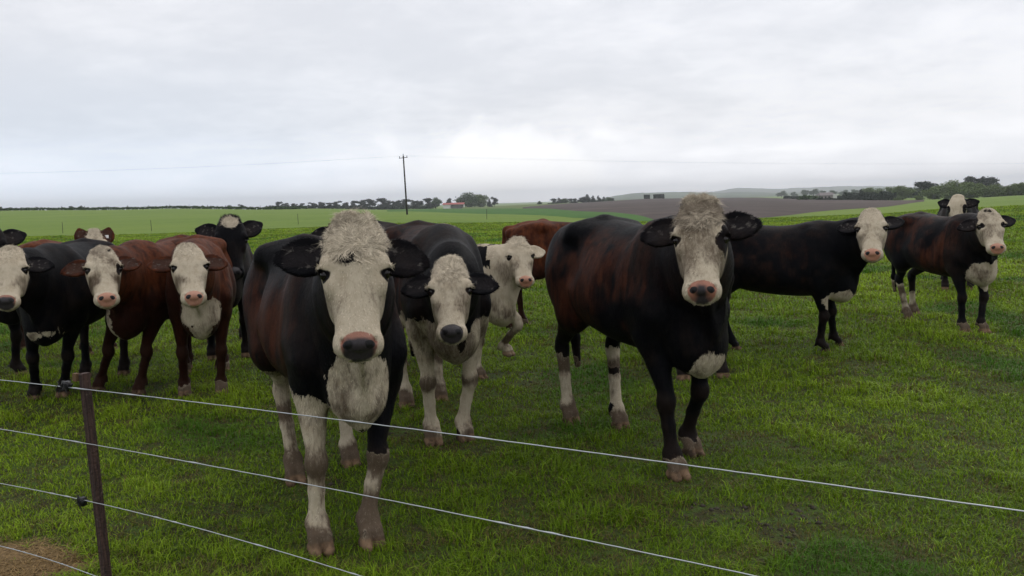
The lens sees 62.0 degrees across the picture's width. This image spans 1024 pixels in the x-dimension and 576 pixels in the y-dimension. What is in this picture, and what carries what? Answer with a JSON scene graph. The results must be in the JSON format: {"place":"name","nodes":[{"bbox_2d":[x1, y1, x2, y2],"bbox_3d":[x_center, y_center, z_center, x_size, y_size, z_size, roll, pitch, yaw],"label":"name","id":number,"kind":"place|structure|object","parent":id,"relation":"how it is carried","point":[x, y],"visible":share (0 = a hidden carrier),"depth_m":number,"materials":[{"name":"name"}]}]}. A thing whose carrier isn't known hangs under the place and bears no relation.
{"place":"outdoors","nodes":[
{"label":"outdoors","id":0,"kind":"place"},
{"bbox_2d":[0,194,1023,575],"bbox_3d":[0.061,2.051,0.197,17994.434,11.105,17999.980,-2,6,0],"label":"ground","id":1,"kind":"structure","parent":0,"point":[46,222],"depth_m":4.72,"materials":[{"name":"green plant"}]},
{"bbox_2d":[0,229,28,375],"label":"cow","id":2,"kind":"object","parent":1,"relation":"on","point":[14,237],"visible":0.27,"depth_m":7.48},
{"bbox_2d":[0,238,129,401],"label":"cow","id":3,"kind":"object","parent":1,"relation":"on","point":[45,299],"visible":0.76,"depth_m":6.39},
{"bbox_2d":[18,227,118,354],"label":"cow","id":4,"kind":"object","parent":1,"relation":"on","point":[107,234],"visible":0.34,"depth_m":8.55},
{"bbox_2d":[55,372,111,575],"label":"fence post","id":5,"kind":"object","parent":1,"relation":"on","point":[83,379],"visible":1,"depth_m":3.08,"materials":[{"name":"brown wood"}]},
{"bbox_2d":[0,546,94,575],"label":"fence wire","id":6,"kind":"object","parent":5,"relation":"attached to","point":[47,559],"visible":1,"depth_m":3.24,"materials":[{"name":"grey metal"}]},
{"bbox_2d":[0,483,360,575],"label":"fence wire","id":7,"kind":"object","parent":5,"relation":"attached to","point":[193,527],"visible":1,"depth_m":2.82,"materials":[{"name":"grey metal"}]},
{"bbox_2d":[0,429,755,575],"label":"fence wire","id":8,"kind":"object","parent":5,"relation":"attached to","point":[528,528],"visible":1,"depth_m":2.33,"materials":[{"name":"grey metal"}]},
{"bbox_2d":[1,380,1023,511],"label":"fence wire","id":9,"kind":"object","parent":5,"relation":"attached to","point":[477,437],"visible":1,"depth_m":2.10,"materials":[{"name":"silver metal"}]},
{"bbox_2d":[60,234,216,396],"bbox_3d":[-3.043,0.221,6.998,0.838,1.275,2.190,-1,6,6],"label":"cow","id":10,"kind":"object","parent":1,"relation":"on","point":[126,285],"visible":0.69,"depth_m":6.54},
{"bbox_2d":[0,205,306,210],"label":"hedge","id":11,"kind":"object","parent":1,"relation":"on","point":[158,207],"visible":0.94,"depth_m":402.35,"materials":[{"name":"green plant"}]},
{"bbox_2d":[146,234,235,397],"bbox_3d":[-2.526,0.220,6.858,0.640,1.274,2.162,-4,6,-20],"label":"cow","id":12,"kind":"object","parent":1,"relation":"on","point":[200,290],"visible":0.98,"depth_m":6.44},
{"bbox_2d":[194,213,263,361],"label":"cow","id":13,"kind":"object","parent":1,"relation":"on","point":[234,232],"visible":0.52,"depth_m":7.71},
{"bbox_2d":[242,205,430,558],"bbox_3d":[-0.842,0.364,3.933,0.640,1.476,2.252,-4,6,-21],"label":"cow","id":14,"kind":"object","parent":1,"relation":"on","point":[325,331],"visible":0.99,"depth_m":3.51},
{"bbox_2d":[331,201,341,205],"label":"pine tree","id":15,"kind":"object","parent":1,"relation":"on","point":[335,203],"visible":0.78,"depth_m":774.26,"materials":[{"name":"green plant"}]},
{"bbox_2d":[266,205,433,209],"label":"hedge","id":16,"kind":"object","parent":1,"relation":"on","point":[366,207],"visible":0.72,"depth_m":669.03,"materials":[{"name":"plant"}]},
{"bbox_2d":[349,201,357,205],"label":"pine tree","id":17,"kind":"object","parent":1,"relation":"on","point":[352,203],"visible":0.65,"depth_m":788.93,"materials":[{"name":"green plant"}]},
{"bbox_2d":[311,220,397,236],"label":"cow","id":18,"kind":"object","parent":1,"relation":"on","point":[320,231],"visible":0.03,"depth_m":6.24},
{"bbox_2d":[356,199,370,205],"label":"pine tree","id":19,"kind":"object","parent":1,"relation":"on","point":[363,202],"visible":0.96,"depth_m":765.40,"materials":[{"name":"green plant"}]},
{"bbox_2d":[367,200,377,205],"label":"pine tree","id":20,"kind":"object","parent":1,"relation":"on","point":[371,203],"visible":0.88,"depth_m":800.21,"materials":[{"name":"green plant"}]},
{"bbox_2d":[375,197,386,206],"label":"pine tree","id":21,"kind":"object","parent":1,"relation":"on","point":[383,200],"visible":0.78,"depth_m":777.44,"materials":[{"name":"green plant"}]},
{"bbox_2d":[384,200,396,206],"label":"pine tree","id":22,"kind":"object","parent":1,"relation":"on","point":[388,203],"visible":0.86,"depth_m":755.89,"materials":[{"name":"green plant"}]},
{"bbox_2d":[399,155,407,214],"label":"utility pole","id":23,"kind":"object","parent":1,"relation":"on","point":[405,185],"visible":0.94,"depth_m":168.14,"materials":[{"name":"grey wood"}]},
{"bbox_2d":[408,156,1002,163],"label":"overhead wire","id":24,"kind":"object","parent":23,"relation":"attached to","point":[689,162],"visible":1,"depth_m":168.20,"materials":[{"name":"grey metal"}]},
{"bbox_2d":[397,199,409,206],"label":"pine tree","id":25,"kind":"object","parent":1,"relation":"on","point":[404,203],"visible":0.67,"depth_m":768.45,"materials":[{"name":"green plant"}]},
{"bbox_2d":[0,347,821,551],"bbox_3d":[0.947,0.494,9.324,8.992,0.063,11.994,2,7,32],"label":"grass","id":26,"kind":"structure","parent":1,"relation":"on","point":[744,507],"depth_m":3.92,"materials":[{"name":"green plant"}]},
{"bbox_2d":[409,200,421,205],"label":"pine tree","id":27,"kind":"object","parent":1,"relation":"on","point":[412,202],"visible":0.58,"depth_m":805.23,"materials":[{"name":"green plant"}]},
{"bbox_2d":[414,201,423,205],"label":"pine tree","id":28,"kind":"object","parent":1,"relation":"on","point":[419,203],"visible":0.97,"depth_m":783.78,"materials":[{"name":"green plant"}]},
{"bbox_2d":[423,198,436,205],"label":"pine tree","id":29,"kind":"object","parent":1,"relation":"on","point":[428,200],"visible":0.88,"depth_m":759.84,"materials":[{"name":"green plant"}]},
{"bbox_2d":[431,197,442,208],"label":"broadleaf tree","id":30,"kind":"object","parent":1,"relation":"on","point":[437,201],"visible":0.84,"depth_m":793.32,"materials":[{"name":"green plant"}]},
{"bbox_2d":[383,220,499,446],"bbox_3d":[-0.490,0.256,5.436,0.691,1.369,2.260,-3,6,-17],"label":"cow","id":31,"kind":"object","parent":1,"relation":"on","point":[443,303],"visible":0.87,"depth_m":4.97},
{"bbox_2d":[442,202,464,208],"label":"farm shed","id":32,"kind":"structure","parent":1,"relation":"on","point":[452,205],"depth_m":788.40,"materials":[{"name":"white paint"}]},
{"bbox_2d":[452,192,479,206],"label":"broadleaf tree","id":33,"kind":"object","parent":1,"relation":"on","point":[468,199],"visible":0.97,"depth_m":808.40,"materials":[{"name":"green plant"}]},
{"bbox_2d":[403,236,545,379],"bbox_3d":[-0.424,0.140,7.377,1.691,1.203,0.593,3,8,42],"label":"cow","id":34,"kind":"object","parent":1,"relation":"on","point":[508,266],"visible":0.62,"depth_m":6.92},
{"bbox_2d":[475,194,488,206],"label":"broadleaf tree","id":35,"kind":"object","parent":1,"relation":"on","point":[483,199],"visible":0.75,"depth_m":832.66,"materials":[{"name":"green plant"}]},
{"bbox_2d":[487,198,492,206],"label":"conifer tree","id":36,"kind":"object","parent":1,"relation":"on","point":[489,204],"visible":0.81,"depth_m":795.23,"materials":[{"name":"green plant"}]},
{"bbox_2d":[490,197,497,206],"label":"pine tree","id":37,"kind":"object","parent":1,"relation":"on","point":[495,200],"visible":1,"depth_m":803.53,"materials":[{"name":"green plant"}]},
{"bbox_2d":[502,218,572,332],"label":"cow","id":38,"kind":"object","parent":1,"relation":"on","point":[540,233],"visible":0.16,"depth_m":9.56},
{"bbox_2d":[462,200,617,208],"bbox_3d":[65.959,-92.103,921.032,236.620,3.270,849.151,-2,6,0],"label":"pale pasture","id":39,"kind":"structure","parent":1,"relation":"on","point":[508,206],"depth_m":654.57,"materials":[{"name":"green plant"}]},
{"bbox_2d":[561,198,569,202],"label":"broadleaf tree","id":40,"kind":"object","parent":1,"relation":"on","point":[563,200],"visible":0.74,"depth_m":840.17,"materials":[{"name":"green plant"}]},
{"bbox_2d":[578,196,586,202],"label":"pine tree","id":41,"kind":"object","parent":1,"relation":"on","point":[582,199],"visible":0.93,"depth_m":838.81,"materials":[{"name":"green plant"}]},
{"bbox_2d":[583,194,590,202],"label":"conifer tree","id":42,"kind":"object","parent":1,"relation":"on","point":[587,198],"visible":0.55,"depth_m":851.83,"materials":[{"name":"green plant"}]},
{"bbox_2d":[544,189,763,481],"bbox_3d":[0.756,0.192,4.904,0.690,1.529,2.108,-4,6,-20],"label":"cow","id":43,"kind":"object","parent":1,"relation":"on","point":[655,292],"visible":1,"depth_m":4.44},
{"bbox_2d":[653,194,664,198],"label":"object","id":44,"kind":"object","parent":1,"relation":"on","point":[656,196],"visible":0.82,"depth_m":824.50,"materials":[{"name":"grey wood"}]},
{"bbox_2d":[647,214,733,380],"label":"cow","id":45,"kind":"object","parent":1,"relation":"on","point":[721,372],"visible":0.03,"depth_m":6.77},
{"bbox_2d":[776,191,788,196],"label":"broadleaf tree","id":46,"kind":"object","parent":1,"relation":"on","point":[781,193],"visible":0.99,"depth_m":1489.42,"materials":[{"name":"green plant"}]},
{"bbox_2d":[800,190,809,194],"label":"broadleaf tree","id":47,"kind":"object","parent":1,"relation":"on","point":[803,192],"visible":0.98,"depth_m":1389.10,"materials":[{"name":"green plant"}]},
{"bbox_2d":[797,195,820,199],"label":"hedge","id":48,"kind":"object","parent":1,"relation":"on","point":[806,197],"visible":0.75,"depth_m":472.44,"materials":[{"name":"green plant"}]},
{"bbox_2d":[783,195,842,198],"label":"shelter belt","id":49,"kind":"object","parent":1,"relation":"on","point":[796,197],"visible":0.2,"depth_m":628.31,"materials":[{"name":"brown plant"}]},
{"bbox_2d":[808,189,820,195],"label":"broadleaf tree","id":50,"kind":"object","parent":1,"relation":"on","point":[813,191],"visible":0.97,"depth_m":1389.28,"materials":[{"name":"green plant"}]},
{"bbox_2d":[727,207,904,352],"bbox_3d":[2.580,-0.069,7.883,1.949,1.341,0.917,3,7,37],"label":"cow","id":51,"kind":"object","parent":1,"relation":"on","point":[823,263],"visible":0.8,"depth_m":7.58},
{"bbox_2d":[815,197,887,199],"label":"hedge","id":52,"kind":"object","parent":1,"relation":"on","point":[881,198],"visible":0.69,"depth_m":416.03,"materials":[{"name":"green plant"}]},
{"bbox_2d":[856,189,864,197],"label":"conifer tree","id":53,"kind":"object","parent":1,"relation":"on","point":[860,195],"visible":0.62,"depth_m":467.01,"materials":[{"name":"green plant"}]},
{"bbox_2d":[861,187,874,192],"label":"broadleaf tree","id":54,"kind":"object","parent":1,"relation":"on","point":[870,189],"visible":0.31,"depth_m":634.01,"materials":[{"name":"green plant"}]},
{"bbox_2d":[841,191,897,199],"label":"hedge","id":55,"kind":"object","parent":1,"relation":"on","point":[889,195],"visible":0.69,"depth_m":451.56,"materials":[{"name":"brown plant"}]},
{"bbox_2d":[872,188,886,192],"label":"broadleaf tree","id":56,"kind":"object","parent":1,"relation":"on","point":[877,190],"visible":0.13,"depth_m":554.95,"materials":[{"name":"green plant"}]},
{"bbox_2d":[883,186,895,198],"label":"broadleaf tree","id":57,"kind":"object","parent":1,"relation":"on","point":[888,189],"visible":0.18,"depth_m":517.96,"materials":[{"name":"green plant"}]},
{"bbox_2d":[891,185,918,198],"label":"broadleaf tree","id":58,"kind":"object","parent":1,"relation":"on","point":[902,192],"visible":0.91,"depth_m":495.51,"materials":[{"name":"green plant"}]},
{"bbox_2d":[914,195,924,199],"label":"broadleaf tree","id":59,"kind":"object","parent":1,"relation":"on","point":[917,197],"visible":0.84,"depth_m":377.64,"materials":[{"name":"green plant"}]},
{"bbox_2d":[913,181,933,196],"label":"pine tree","id":60,"kind":"object","parent":1,"relation":"on","point":[926,185],"visible":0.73,"depth_m":475.40,"materials":[{"name":"green plant"}]},
{"bbox_2d":[915,183,938,196],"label":"pine tree","id":61,"kind":"object","parent":1,"relation":"on","point":[919,189],"visible":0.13,"depth_m":517.57,"materials":[{"name":"green plant"}]},
{"bbox_2d":[918,185,940,199],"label":"broadleaf tree","id":62,"kind":"object","parent":1,"relation":"on","point":[929,194],"visible":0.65,"depth_m":417.41,"materials":[{"name":"green plant"}]},
{"bbox_2d":[931,182,958,198],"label":"broadleaf tree","id":63,"kind":"object","parent":1,"relation":"on","point":[946,191],"visible":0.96,"depth_m":404.51,"materials":[{"name":"green plant"}]},
{"bbox_2d":[884,207,1015,333],"bbox_3d":[4.606,-0.216,9.018,0.700,1.287,1.963,-3,6,-12],"label":"cow","id":64,"kind":"object","parent":1,"relation":"on","point":[961,249],"visible":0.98,"depth_m":8.68},
{"bbox_2d":[945,179,968,193],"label":"broadleaf tree","id":65,"kind":"object","parent":1,"relation":"on","point":[956,184],"visible":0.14,"depth_m":418.17,"materials":[{"name":"green plant"}]},
{"bbox_2d":[937,194,979,289],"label":"cow","id":66,"kind":"object","parent":1,"relation":"on","point":[955,204],"visible":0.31,"depth_m":11.54},
{"bbox_2d":[956,181,986,197],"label":"broadleaf tree","id":67,"kind":"object","parent":1,"relation":"on","point":[970,190],"visible":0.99,"depth_m":394.97,"materials":[{"name":"green plant"}]},
{"bbox_2d":[963,176,994,188],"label":"pine tree","id":68,"kind":"object","parent":1,"relation":"on","point":[985,181],"visible":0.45,"depth_m":551.96,"materials":[{"name":"green plant"}]},
{"bbox_2d":[980,185,997,196],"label":"broadleaf tree","id":69,"kind":"object","parent":1,"relation":"on","point":[988,190],"visible":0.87,"depth_m":396.01,"materials":[{"name":"green plant"}]},
{"bbox_2d":[986,176,999,185],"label":"pine tree","id":70,"kind":"object","parent":1,"relation":"on","point":[992,179],"visible":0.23,"depth_m":553.63,"materials":[{"name":"green plant"}]},
{"bbox_2d":[988,183,1013,196],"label":"broadleaf tree","id":71,"kind":"object","parent":1,"relation":"on","point":[1000,191],"visible":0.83,"depth_m":395.09,"materials":[{"name":"green plant"}]},
{"bbox_2d":[1003,183,1023,195],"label":"broadleaf tree","id":72,"kind":"object","parent":1,"relation":"on","point":[1012,189],"visible":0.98,"depth_m":396.11,"materials":[{"name":"green plant"}]},
{"bbox_2d":[1015,182,1023,195],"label":"broadleaf tree","id":73,"kind":"object","parent":1,"relation":"on","point":[1021,184],"visible":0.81,"depth_m":396.51,"materials":[{"name":"green plant"}]},
{"bbox_2d":[0,0,1023,209],"label":"sky","id":74,"kind":"structure","parent":0,"point":[846,92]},
{"bbox_2d":[387,208,652,221],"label":"crop field","id":75,"kind":"structure","parent":0,"point":[556,212],"depth_m":205.54,"materials":[{"name":"green plant"}]},
{"bbox_2d":[595,192,838,200],"bbox_3d":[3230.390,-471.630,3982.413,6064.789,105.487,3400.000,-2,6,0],"label":"hills","id":76,"kind":"structure","parent":0,"point":[631,196],"depth_m":3514.98,"materials":[{"name":"grey"}]},
{"bbox_2d":[523,197,923,219],"bbox_3d":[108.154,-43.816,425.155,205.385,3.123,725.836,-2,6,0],"label":"ploughed field","id":77,"kind":"structure","parent":0,"point":[658,208],"depth_m":219.52,"materials":[{"name":"soil"}]},
{"bbox_2d":[815,192,836,197],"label":"farmhouse","id":78,"kind":"object","parent":77,"relation":"on","point":[828,195],"visible":0.68,"depth_m":517.67,"materials":[{"name":"white paint"}]},
{"bbox_2d":[697,186,1002,192],"bbox_3d":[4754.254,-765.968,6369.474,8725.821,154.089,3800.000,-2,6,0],"label":"hills","id":79,"kind":"structure","parent":0,"point":[839,188],"depth_m":6272.43,"materials":[{"name":"grey"}]}
]}

